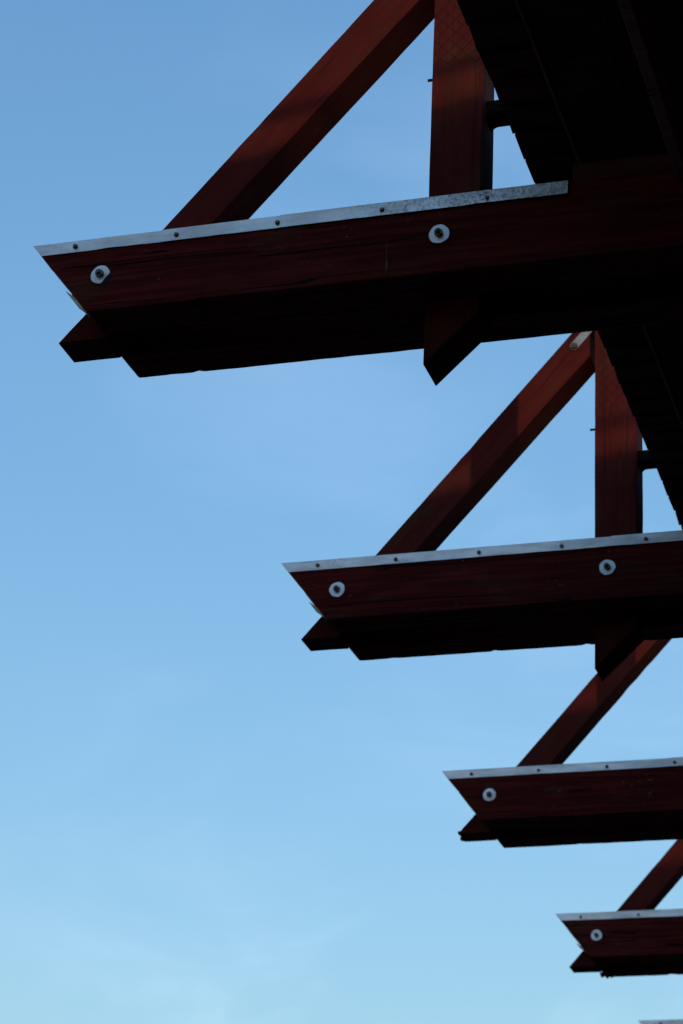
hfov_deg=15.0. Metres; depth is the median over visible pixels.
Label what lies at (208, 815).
sky
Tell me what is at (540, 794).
cantilever truss
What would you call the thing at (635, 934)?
cantilever truss
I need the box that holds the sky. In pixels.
[0,0,682,1023]
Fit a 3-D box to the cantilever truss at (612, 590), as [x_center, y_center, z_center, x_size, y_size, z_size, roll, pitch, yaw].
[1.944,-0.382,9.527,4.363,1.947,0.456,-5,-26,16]
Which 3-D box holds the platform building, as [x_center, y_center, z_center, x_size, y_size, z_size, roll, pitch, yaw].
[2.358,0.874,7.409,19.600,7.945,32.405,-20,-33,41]
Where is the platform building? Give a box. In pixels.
[457,0,682,529]
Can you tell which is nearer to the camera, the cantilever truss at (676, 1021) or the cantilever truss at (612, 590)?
the cantilever truss at (612, 590)
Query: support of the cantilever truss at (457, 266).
attached to the platform building
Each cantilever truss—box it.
[33,0,682,385]
[281,331,682,680]
[442,639,682,847]
[556,839,682,978]
[638,1019,682,1023]

